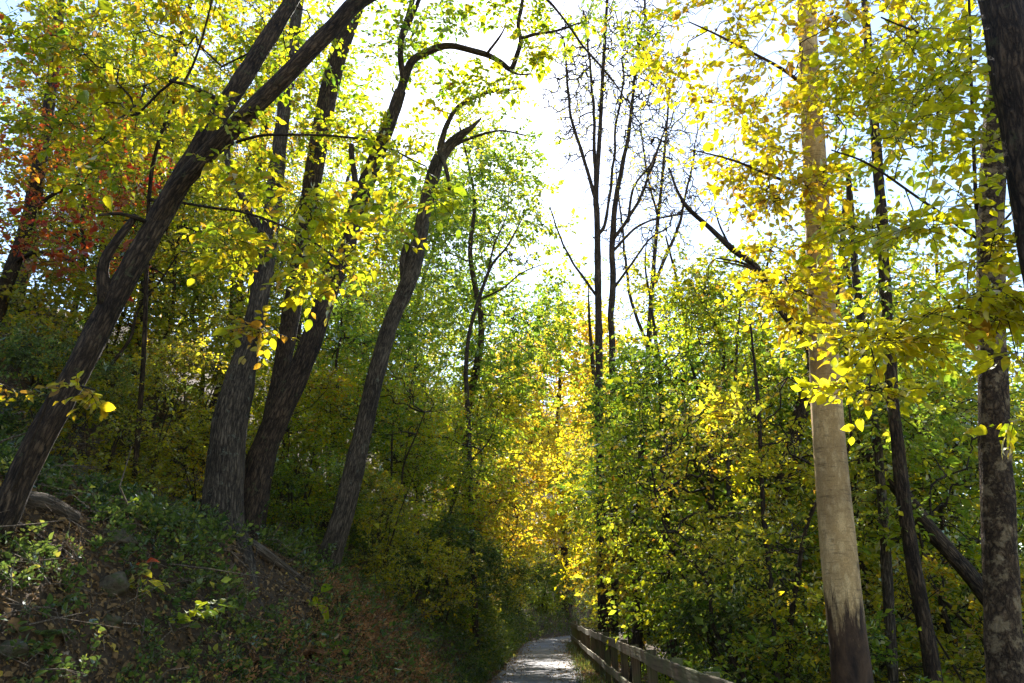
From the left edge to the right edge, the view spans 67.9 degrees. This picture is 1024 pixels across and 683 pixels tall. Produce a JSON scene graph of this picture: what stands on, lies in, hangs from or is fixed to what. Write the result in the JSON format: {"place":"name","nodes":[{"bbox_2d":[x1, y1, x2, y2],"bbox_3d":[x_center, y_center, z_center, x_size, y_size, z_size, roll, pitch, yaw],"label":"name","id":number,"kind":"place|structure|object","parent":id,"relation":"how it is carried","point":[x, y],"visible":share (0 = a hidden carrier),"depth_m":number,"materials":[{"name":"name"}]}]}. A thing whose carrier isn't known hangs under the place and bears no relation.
{"place":"outdoors","nodes":[
{"label":"outdoors","id":0,"kind":"place"},
{"bbox_2d":[0,299,963,682],"bbox_3d":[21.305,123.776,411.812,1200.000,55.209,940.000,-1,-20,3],"label":"ground","id":1,"kind":"structure","parent":0,"point":[126,615],"depth_m":8.18,"materials":[{"name":"plant"}]},
{"bbox_2d":[26,491,80,522],"bbox_3d":[-4.862,1.726,7.911,0.209,0.299,0.785,-9,-22,24],"label":"fallen log","id":2,"kind":"object","parent":1,"relation":"on","point":[36,498],"visible":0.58,"depth_m":7.89,"materials":[{"name":"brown wood"}]},
{"bbox_2d":[0,371,115,491],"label":"sapling","id":3,"kind":"object","parent":1,"relation":"on","point":[94,401],"visible":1,"depth_m":6.91,"materials":[{"name":"yellow plant"}]},
{"bbox_2d":[0,239,116,394],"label":"shrub","id":4,"kind":"object","parent":1,"relation":"on","point":[43,302],"visible":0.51,"depth_m":13.50,"materials":[{"name":"green plant"}]},
{"bbox_2d":[0,319,161,463],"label":"shrub","id":5,"kind":"object","parent":1,"relation":"on","point":[20,361],"visible":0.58,"depth_m":10.21,"materials":[{"name":"green plant"}]},
{"bbox_2d":[0,0,175,327],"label":"red leaved tree","id":6,"kind":"object","parent":1,"relation":"on","point":[36,170],"visible":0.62,"depth_m":12.97,"materials":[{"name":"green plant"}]},
{"bbox_2d":[0,0,177,291],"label":"tall tree","id":7,"kind":"object","parent":1,"relation":"on","point":[9,111],"visible":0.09,"depth_m":24.78,"materials":[{"name":"green plant"}]},
{"bbox_2d":[6,379,196,486],"bbox_3d":[-5.929,1.466,11.107,1.634,2.008,2.768,-17,-26,40],"label":"shrub","id":8,"kind":"object","parent":1,"relation":"on","point":[63,434],"visible":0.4,"depth_m":11.08,"materials":[{"name":"green plant"}]},
{"bbox_2d":[98,571,129,597],"bbox_3d":[-4.095,2.518,7.766,0.328,0.268,0.435,-5,-20,-40],"label":"rock","id":9,"kind":"object","parent":1,"relation":"on","point":[117,583],"visible":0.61,"depth_m":7.66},
{"bbox_2d":[0,159,229,439],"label":"understorey tree","id":10,"kind":"object","parent":1,"relation":"on","point":[155,300],"visible":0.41,"depth_m":14.79,"materials":[{"name":"green plant"}]},
{"bbox_2d":[0,36,232,319],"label":"understorey tree","id":11,"kind":"object","parent":1,"relation":"on","point":[8,180],"visible":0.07,"depth_m":21.67,"materials":[{"name":"green plant"}]},
{"bbox_2d":[14,201,236,377],"bbox_3d":[-8.581,-1.006,16.961,4.602,4.522,4.431,7,-21,-19],"label":"shrub","id":12,"kind":"object","parent":1,"relation":"on","point":[184,286],"visible":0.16,"depth_m":16.85,"materials":[{"name":"green plant"}]},
{"bbox_2d":[67,326,229,501],"bbox_3d":[-5.459,1.149,11.265,2.362,3.022,2.226,0,-20,0],"label":"shrub","id":13,"kind":"object","parent":1,"relation":"on","point":[178,355],"visible":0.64,"depth_m":11.29,"materials":[{"name":"green plant"}]},
{"bbox_2d":[66,57,245,373],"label":"understorey tree","id":14,"kind":"object","parent":1,"relation":"on","point":[160,284],"visible":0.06,"depth_m":22.95,"materials":[{"name":"green plant"}]},
{"bbox_2d":[39,137,294,449],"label":"understorey tree","id":15,"kind":"object","parent":1,"relation":"on","point":[217,317],"visible":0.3,"depth_m":15.56,"materials":[{"name":"green plant"}]},
{"bbox_2d":[46,0,308,378],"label":"tall tree","id":16,"kind":"object","parent":1,"relation":"on","point":[148,64],"visible":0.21,"depth_m":18.14,"materials":[{"name":"green plant"}]},
{"bbox_2d":[0,403,358,682],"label":"undergrowth","id":17,"kind":"object","parent":1,"relation":"on","point":[8,454],"visible":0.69,"depth_m":8.32,"materials":[{"name":"green plant"}]},
{"bbox_2d":[107,316,267,472],"bbox_3d":[-6.557,1.182,15.959,3.616,3.553,3.482,-7,-21,18],"label":"shrub","id":18,"kind":"object","parent":1,"relation":"on","point":[218,375],"visible":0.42,"depth_m":15.82,"materials":[{"name":"green plant"}]},
{"bbox_2d":[0,0,375,579],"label":"leaning tree","id":19,"kind":"object","parent":1,"relation":"on","point":[114,292],"visible":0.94,"depth_m":9.09,"materials":[{"name":"brown plant"}]},
{"bbox_2d":[0,281,384,523],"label":"hillside undergrowth","id":20,"kind":"object","parent":1,"relation":"on","point":[71,452],"visible":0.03,"depth_m":17.02,"materials":[{"name":"green plant"}]},
{"bbox_2d":[154,598,232,625],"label":"seedling","id":21,"kind":"object","parent":1,"relation":"on","point":[203,613],"visible":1,"depth_m":7.79,"materials":[{"name":"green plant"}]},
{"bbox_2d":[143,406,271,509],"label":"shrub","id":22,"kind":"object","parent":1,"relation":"on","point":[183,475],"visible":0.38,"depth_m":12.66,"materials":[{"name":"green plant"}]},
{"bbox_2d":[32,0,392,634],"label":"forest tree","id":23,"kind":"object","parent":1,"relation":"on","point":[225,466],"visible":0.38,"depth_m":12.44,"materials":[{"name":"brown plant"}]},
{"bbox_2d":[147,143,329,420],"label":"understorey tree","id":24,"kind":"object","parent":1,"relation":"on","point":[250,270],"visible":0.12,"depth_m":19.59,"materials":[{"name":"green plant"}]},
{"bbox_2d":[6,417,492,682],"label":"trailing undergrowth","id":25,"kind":"object","parent":1,"relation":"on","point":[295,636],"visible":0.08,"depth_m":16.71,"materials":[{"name":"green plant"}]},
{"bbox_2d":[0,325,507,682],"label":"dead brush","id":26,"kind":"object","parent":1,"relation":"on","point":[87,590],"visible":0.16,"depth_m":8.80,"materials":[{"name":"plant"}]},
{"bbox_2d":[46,0,466,482],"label":"young tree","id":27,"kind":"object","parent":1,"relation":"on","point":[320,221],"visible":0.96,"depth_m":7.80,"materials":[{"name":"yellow plant"}]},
{"bbox_2d":[175,0,383,403],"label":"tall tree","id":28,"kind":"object","parent":1,"relation":"on","point":[301,82],"visible":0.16,"depth_m":23.13,"materials":[{"name":"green plant"}]},
{"bbox_2d":[193,171,403,466],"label":"understorey tree","id":29,"kind":"object","parent":1,"relation":"on","point":[354,292],"visible":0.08,"depth_m":23.99,"materials":[{"name":"green plant"}]},
{"bbox_2d":[247,340,355,495],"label":"shrub","id":30,"kind":"object","parent":1,"relation":"on","point":[323,352],"visible":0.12,"depth_m":21.92,"materials":[{"name":"green plant"}]},
{"bbox_2d":[245,359,374,536],"bbox_3d":[-4.709,2.466,15.892,2.968,4.029,3.150,-5,-20,14],"label":"shrub","id":31,"kind":"object","parent":1,"relation":"on","point":[313,433],"visible":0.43,"depth_m":16.05,"materials":[{"name":"green plant"}]},
{"bbox_2d":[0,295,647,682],"bbox_3d":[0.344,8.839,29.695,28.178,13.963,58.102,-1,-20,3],"label":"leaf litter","id":32,"kind":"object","parent":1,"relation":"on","point":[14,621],"visible":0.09,"depth_m":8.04,"materials":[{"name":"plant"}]},
{"bbox_2d":[186,554,464,682],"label":"dry weeds","id":33,"kind":"object","parent":1,"relation":"on","point":[423,656],"visible":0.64,"depth_m":10.88,"materials":[{"name":"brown plant"}]},
{"bbox_2d":[267,440,398,560],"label":"shrub","id":34,"kind":"object","parent":1,"relation":"on","point":[284,477],"visible":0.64,"depth_m":14.25,"materials":[{"name":"green plant"}]},
{"bbox_2d":[245,0,426,535],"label":"forest tree","id":35,"kind":"object","parent":1,"relation":"on","point":[327,97],"visible":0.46,"depth_m":15.45,"materials":[{"name":"yellow plant"}]},
{"bbox_2d":[235,271,437,533],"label":"understorey tree","id":36,"kind":"object","parent":1,"relation":"on","point":[354,337],"visible":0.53,"depth_m":18.29,"materials":[{"name":"green plant"}]},
{"bbox_2d":[279,120,417,481],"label":"tall tree","id":37,"kind":"object","parent":1,"relation":"on","point":[347,180],"visible":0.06,"depth_m":36.95,"materials":[{"name":"green plant"}]},
{"bbox_2d":[104,480,622,682],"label":"bank weeds","id":38,"kind":"object","parent":1,"relation":"on","point":[312,555],"visible":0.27,"depth_m":11.42,"materials":[{"name":"green plant"}]},
{"bbox_2d":[289,368,439,531],"bbox_3d":[-3.898,3.285,21.358,3.859,5.237,4.094,-2,-20,7],"label":"shrub","id":39,"kind":"object","parent":1,"relation":"on","point":[397,437],"visible":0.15,"depth_m":21.02,"materials":[{"name":"green plant"}]},
{"bbox_2d":[296,261,443,519],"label":"understorey tree","id":40,"kind":"object","parent":1,"relation":"on","point":[380,311],"visible":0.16,"depth_m":29.19,"materials":[{"name":"green plant"}]},
{"bbox_2d":[316,455,439,600],"bbox_3d":[-2.417,3.809,14.932,2.226,3.022,2.362,15,-24,-35],"label":"shrub","id":41,"kind":"object","parent":1,"relation":"on","point":[389,495],"visible":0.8,"depth_m":14.56,"materials":[{"name":"green plant"}]},
{"bbox_2d":[297,343,477,563],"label":"understorey tree","id":42,"kind":"object","parent":1,"relation":"on","point":[410,448],"visible":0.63,"depth_m":17.51,"materials":[{"name":"green plant"}]},
{"bbox_2d":[293,84,529,592],"bbox_3d":[-2.057,-0.394,13.801,4.692,10.476,2.544,-3,-20,9],"label":"snapped tree","id":43,"kind":"object","parent":1,"relation":"on","point":[345,505],"visible":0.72,"depth_m":13.83,"materials":[{"name":"brown plant"}]},
{"bbox_2d":[344,286,479,544],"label":"understorey tree","id":44,"kind":"object","parent":1,"relation":"on","point":[415,318],"visible":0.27,"depth_m":25.93,"materials":[{"name":"green plant"}]},
{"bbox_2d":[348,523,485,627],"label":"shrub","id":45,"kind":"object","parent":1,"relation":"on","point":[442,569],"visible":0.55,"depth_m":15.77,"materials":[{"name":"green plant"}]},
{"bbox_2d":[321,151,527,526],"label":"tall tree","id":46,"kind":"object","parent":1,"relation":"on","point":[458,315],"visible":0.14,"depth_m":41.57,"materials":[{"name":"green plant"}]},
{"bbox_2d":[368,379,511,595],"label":"understorey tree","id":47,"kind":"object","parent":1,"relation":"on","point":[459,469],"visible":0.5,"depth_m":19.28,"materials":[{"name":"green plant"}]},
{"bbox_2d":[384,502,512,637],"bbox_3d":[-1.552,5.406,17.930,3.287,3.230,3.165,-2,-20,6],"label":"shrub","id":48,"kind":"object","parent":1,"relation":"on","point":[453,517],"visible":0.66,"depth_m":17.79,"materials":[{"name":"green plant"}]},
{"bbox_2d":[244,0,686,568],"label":"forest tree","id":49,"kind":"object","parent":1,"relation":"on","point":[262,452],"visible":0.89,"depth_m":13.77,"materials":[{"name":"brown plant"}]},
{"bbox_2d":[390,390,540,602],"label":"understorey tree","id":50,"kind":"object","parent":1,"relation":"on","point":[503,430],"visible":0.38,"depth_m":23.96,"materials":[{"name":"green plant"}]},
{"bbox_2d":[410,492,523,638],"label":"shrub","id":51,"kind":"object","parent":1,"relation":"on","point":[486,511],"visible":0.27,"depth_m":21.12,"materials":[{"name":"green plant"}]},
{"bbox_2d":[310,480,631,663],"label":"bank plants","id":52,"kind":"object","parent":1,"relation":"on","point":[505,632],"visible":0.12,"depth_m":36.37,"materials":[{"name":"green plant"}]},
{"bbox_2d":[351,76,608,549],"bbox_3d":[-1.734,-0.893,35.705,12.614,24.712,12.553,-2,-20,5],"label":"tall tree","id":53,"kind":"object","parent":1,"relation":"on","point":[477,351],"visible":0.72,"depth_m":35.38,"materials":[{"name":"green plant"}]},
{"bbox_2d":[423,466,539,614],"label":"understorey tree","id":54,"kind":"object","parent":1,"relation":"on","point":[508,522],"visible":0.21,"depth_m":28.59,"materials":[{"name":"yellow plant"}]},
{"bbox_2d":[447,555,515,623],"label":"shrub","id":55,"kind":"object","parent":1,"relation":"on","point":[487,592],"visible":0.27,"depth_m":24.82,"materials":[{"name":"green plant"}]},
{"bbox_2d":[408,373,560,562],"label":"understorey tree","id":56,"kind":"object","parent":1,"relation":"on","point":[527,473],"visible":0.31,"depth_m":32.81,"materials":[{"name":"yellow plant"}]},
{"bbox_2d":[464,179,547,651],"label":"bare sapling","id":57,"kind":"object","parent":1,"relation":"on","point":[467,403],"visible":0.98,"depth_m":23.50,"materials":[{"name":"brown plant"}]},
{"bbox_2d":[478,551,537,619],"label":"shrub","id":58,"kind":"object","parent":1,"relation":"on","point":[506,602],"visible":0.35,"depth_m":34.92,"materials":[{"name":"green plant"}]},
{"bbox_2d":[459,483,560,604],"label":"understorey tree","id":59,"kind":"object","parent":1,"relation":"on","point":[533,545],"visible":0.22,"depth_m":36.82,"materials":[{"name":"yellow plant"}]},
{"bbox_2d":[455,339,579,587],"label":"tall tree","id":60,"kind":"object","parent":1,"relation":"on","point":[545,442],"visible":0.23,"depth_m":49.77,"materials":[{"name":"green plant"}]},
{"bbox_2d":[520,540,566,614],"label":"shrub","id":61,"kind":"object","parent":1,"relation":"on","point":[543,598],"visible":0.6,"depth_m":53.95,"materials":[{"name":"green plant"}]},
{"bbox_2d":[521,564,579,616],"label":"shrub","id":62,"kind":"object","parent":1,"relation":"on","point":[568,599],"visible":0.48,"depth_m":54.65,"materials":[{"name":"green plant"}]},
{"bbox_2d":[478,282,640,621],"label":"tall tree","id":63,"kind":"object","parent":1,"relation":"on","point":[559,385],"visible":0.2,"depth_m":61.13,"materials":[{"name":"yellow plant"}]},
{"bbox_2d":[548,287,620,660],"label":"thin tree","id":64,"kind":"object","parent":1,"relation":"on","point":[592,361],"visible":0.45,"depth_m":31.16,"materials":[{"name":"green plant"}]},
{"bbox_2d":[565,640,619,682],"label":"verge grass","id":65,"kind":"structure","parent":1,"relation":"on","point":[581,663],"depth_m":22.16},
{"bbox_2d":[541,335,689,668],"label":"tall tree","id":66,"kind":"object","parent":1,"relation":"on","point":[562,435],"visible":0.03,"depth_m":36.81,"materials":[{"name":"yellow plant"}]},
{"bbox_2d":[542,460,689,666],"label":"tall tree","id":67,"kind":"object","parent":1,"relation":"on","point":[580,569],"visible":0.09,"depth_m":29.32,"materials":[{"name":"yellow plant"}]},
{"bbox_2d":[514,0,737,660],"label":"bare tree","id":68,"kind":"object","parent":1,"relation":"on","point":[598,231],"visible":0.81,"depth_m":27.90,"materials":[{"name":"brown plant"}]},
{"bbox_2d":[552,385,702,675],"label":"understorey tree","id":69,"kind":"object","parent":1,"relation":"on","point":[574,534],"visible":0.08,"depth_m":25.67,"materials":[{"name":"yellow plant"}]},
{"bbox_2d":[605,237,687,682],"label":"thin tree","id":70,"kind":"object","parent":1,"relation":"on","point":[637,638],"visible":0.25,"depth_m":17.04,"materials":[{"name":"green plant"}]},
{"bbox_2d":[570,620,732,682],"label":"fence","id":71,"kind":"object","parent":1,"relation":"on","point":[584,638],"visible":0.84,"depth_m":14.15,"materials":[{"name":"wood"}]},
{"bbox_2d":[582,227,721,680],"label":"thin tree","id":72,"kind":"object","parent":1,"relation":"on","point":[665,516],"visible":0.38,"depth_m":14.36,"materials":[{"name":"green plant"}]},
{"bbox_2d":[554,398,753,680],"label":"understorey tree","id":73,"kind":"object","parent":1,"relation":"on","point":[561,488],"visible":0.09,"depth_m":17.87,"materials":[{"name":"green plant"}]},
{"bbox_2d":[549,44,759,645],"bbox_3d":[6.864,-1.186,35.509,10.444,31.533,8.125,4,-20,-10],"label":"bare tree","id":74,"kind":"object","parent":1,"relation":"on","point":[679,220],"visible":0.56,"depth_m":37.41,"materials":[{"name":"brown plant"}]},
{"bbox_2d":[548,231,766,643],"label":"tall tree","id":75,"kind":"object","parent":1,"relation":"on","point":[635,272],"visible":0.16,"depth_m":32.12,"materials":[{"name":"green plant"}]},
{"bbox_2d":[555,393,764,644],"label":"understorey tree","id":76,"kind":"object","parent":1,"relation":"on","point":[595,565],"visible":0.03,"depth_m":20.84,"materials":[{"name":"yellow plant"}]},
{"bbox_2d":[539,320,822,659],"bbox_3d":[3.513,3.228,13.911,5.754,7.756,5.463,3,-20,-8],"label":"understorey tree","id":77,"kind":"object","parent":1,"relation":"on","point":[666,371],"visible":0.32,"depth_m":14.00,"materials":[{"name":"green plant"}]},
{"bbox_2d":[634,496,779,682],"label":"shrub","id":78,"kind":"object","parent":1,"relation":"on","point":[654,587],"visible":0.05,"depth_m":15.52,"materials":[{"name":"green plant"}]},
{"bbox_2d":[578,235,874,671],"bbox_3d":[3.427,2.378,12.854,4.565,8.534,4.637,-3,-20,7],"label":"understorey tree","id":79,"kind":"object","parent":1,"relation":"on","point":[716,285],"visible":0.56,"depth_m":12.61,"materials":[{"name":"green plant"}]},
{"bbox_2d":[696,294,799,665],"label":"thin tree","id":80,"kind":"object","parent":1,"relation":"on","point":[728,463],"visible":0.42,"depth_m":12.04,"materials":[{"name":"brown plant"}]},
{"bbox_2d":[598,373,911,682],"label":"understorey tree","id":81,"kind":"object","parent":1,"relation":"on","point":[740,441],"visible":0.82,"depth_m":9.01,"materials":[{"name":"green plant"}]},
{"bbox_2d":[652,494,857,682],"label":"shrub","id":82,"kind":"object","parent":1,"relation":"on","point":[676,610],"visible":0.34,"depth_m":10.52,"materials":[{"name":"green plant"}]},
{"bbox_2d":[667,168,845,682],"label":"crooked tree","id":83,"kind":"object","parent":1,"relation":"on","point":[800,410],"visible":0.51,"depth_m":12.80,"materials":[{"name":"green plant"}]},
{"bbox_2d":[696,324,825,682],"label":"thin tree","id":84,"kind":"object","parent":1,"relation":"on","point":[735,470],"visible":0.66,"depth_m":9.07,"materials":[{"name":"green plant"}]},
{"bbox_2d":[626,271,896,621],"bbox_3d":[6.093,3.925,19.450,6.445,12.049,6.546,0,-20,-1],"label":"understorey tree","id":85,"kind":"object","parent":1,"relation":"on","point":[695,334],"visible":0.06,"depth_m":21.22,"materials":[{"name":"green plant"}]},
{"bbox_2d":[638,227,912,657],"bbox_3d":[6.433,3.099,18.646,6.450,12.896,6.141,15,-24,-35],"label":"tall tree","id":86,"kind":"object","parent":1,"relation":"on","point":[753,300],"visible":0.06,"depth_m":19.82,"materials":[{"name":"green plant"}]},
{"bbox_2d":[647,554,916,682],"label":"shrub","id":87,"kind":"object","parent":1,"relation":"on","point":[719,618],"visible":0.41,"depth_m":9.83,"materials":[{"name":"green plant"}]},
{"bbox_2d":[628,0,960,682],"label":"pale tree","id":88,"kind":"object","parent":1,"relation":"on","point":[850,657],"visible":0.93,"depth_m":7.58,"materials":[{"name":"yellow plant"}]},
{"bbox_2d":[630,326,966,679],"bbox_3d":[5.204,3.892,14.439,6.057,8.165,5.750,12,-23,-30],"label":"understorey tree","id":89,"kind":"object","parent":1,"relation":"on","point":[700,499],"visible":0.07,"depth_m":14.00,"materials":[{"name":"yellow plant"}]},
{"bbox_2d":[666,603,952,682],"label":"shrub","id":90,"kind":"object","parent":1,"relation":"on","point":[875,631],"visible":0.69,"depth_m":8.28,"materials":[{"name":"green plant"}]},
{"bbox_2d":[786,174,940,682],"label":"thin tree","id":91,"kind":"object","parent":1,"relation":"on","point":[888,545],"visible":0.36,"depth_m":9.20,"materials":[{"name":"green plant"}]},
{"bbox_2d":[714,254,1023,682],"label":"understorey tree","id":92,"kind":"object","parent":1,"relation":"on","point":[968,612],"visible":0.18,"depth_m":13.05,"materials":[{"name":"green plant"}]},
{"bbox_2d":[770,546,985,682],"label":"shrub","id":93,"kind":"object","parent":1,"relation":"on","point":[875,598],"visible":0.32,"depth_m":10.08,"materials":[{"name":"green plant"}]},
{"bbox_2d":[755,194,1023,664],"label":"tall tree","id":94,"kind":"object","parent":1,"relation":"on","point":[914,267],"visible":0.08,"depth_m":17.02,"materials":[{"name":"yellow plant"}]},
{"bbox_2d":[765,341,1023,682],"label":"understorey tree","id":95,"kind":"object","parent":1,"relation":"on","point":[946,627],"visible":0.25,"depth_m":12.01,"materials":[{"name":"green plant"}]},
{"bbox_2d":[780,0,1023,460],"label":"young beech","id":96,"kind":"object","parent":1,"relation":"on","point":[944,108],"visible":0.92,"depth_m":5.45,"materials":[{"name":"yellow plant"}]},
{"bbox_2d":[828,0,982,682],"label":"thin tree","id":97,"kind":"object","parent":1,"relation":"on","point":[921,607],"visible":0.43,"depth_m":9.17,"materials":[{"name":"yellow plant"}]},
{"bbox_2d":[787,177,1023,658],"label":"tall tree","id":98,"kind":"object","parent":1,"relation":"on","point":[964,286],"visible":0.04,"depth_m":17.51,"materials":[{"name":"yellow plant"}]},
{"bbox_2d":[848,375,1023,644],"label":"understorey tree","id":99,"kind":"object","parent":1,"relation":"on","point":[965,501],"visible":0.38,"depth_m":11.18,"materials":[{"name":"green plant"}]},
{"bbox_2d":[850,0,1023,682],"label":"scaly tree","id":100,"kind":"object","parent":1,"relation":"on","point":[1003,639],"visible":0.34,"depth_m":5.87,"materials":[{"name":"brown plant"}]},
{"bbox_2d":[859,447,1023,635],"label":"dead trunk","id":101,"kind":"object","parent":1,"relation":"on","point":[958,561],"visible":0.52,"depth_m":9.32,"materials":[{"name":"wood"}]},
{"bbox_2d":[903,555,1023,682],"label":"shrub","id":102,"kind":"object","parent":1,"relation":"on","point":[968,632],"visible":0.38,"depth_m":9.09,"materials":[{"name":"green plant"}]},
{"bbox_2d":[977,0,1023,284],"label":"shaded tree","id":103,"kind":"object","parent":1,"relation":"on","point":[1003,25],"visible":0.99,"depth_m":5.03,"materials":[{"name":"brown plant"}]},
{"bbox_2d":[0,0,1023,550],"label":"sky","id":104,"kind":"structure","parent":0,"point":[569,193],"materials":[{"name":"white"}]},
{"bbox_2d":[491,632,623,682],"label":"path","id":105,"kind":"structure","parent":0,"point":[544,652],"depth_m":23.68,"materials":[{"name":"asphalt"}]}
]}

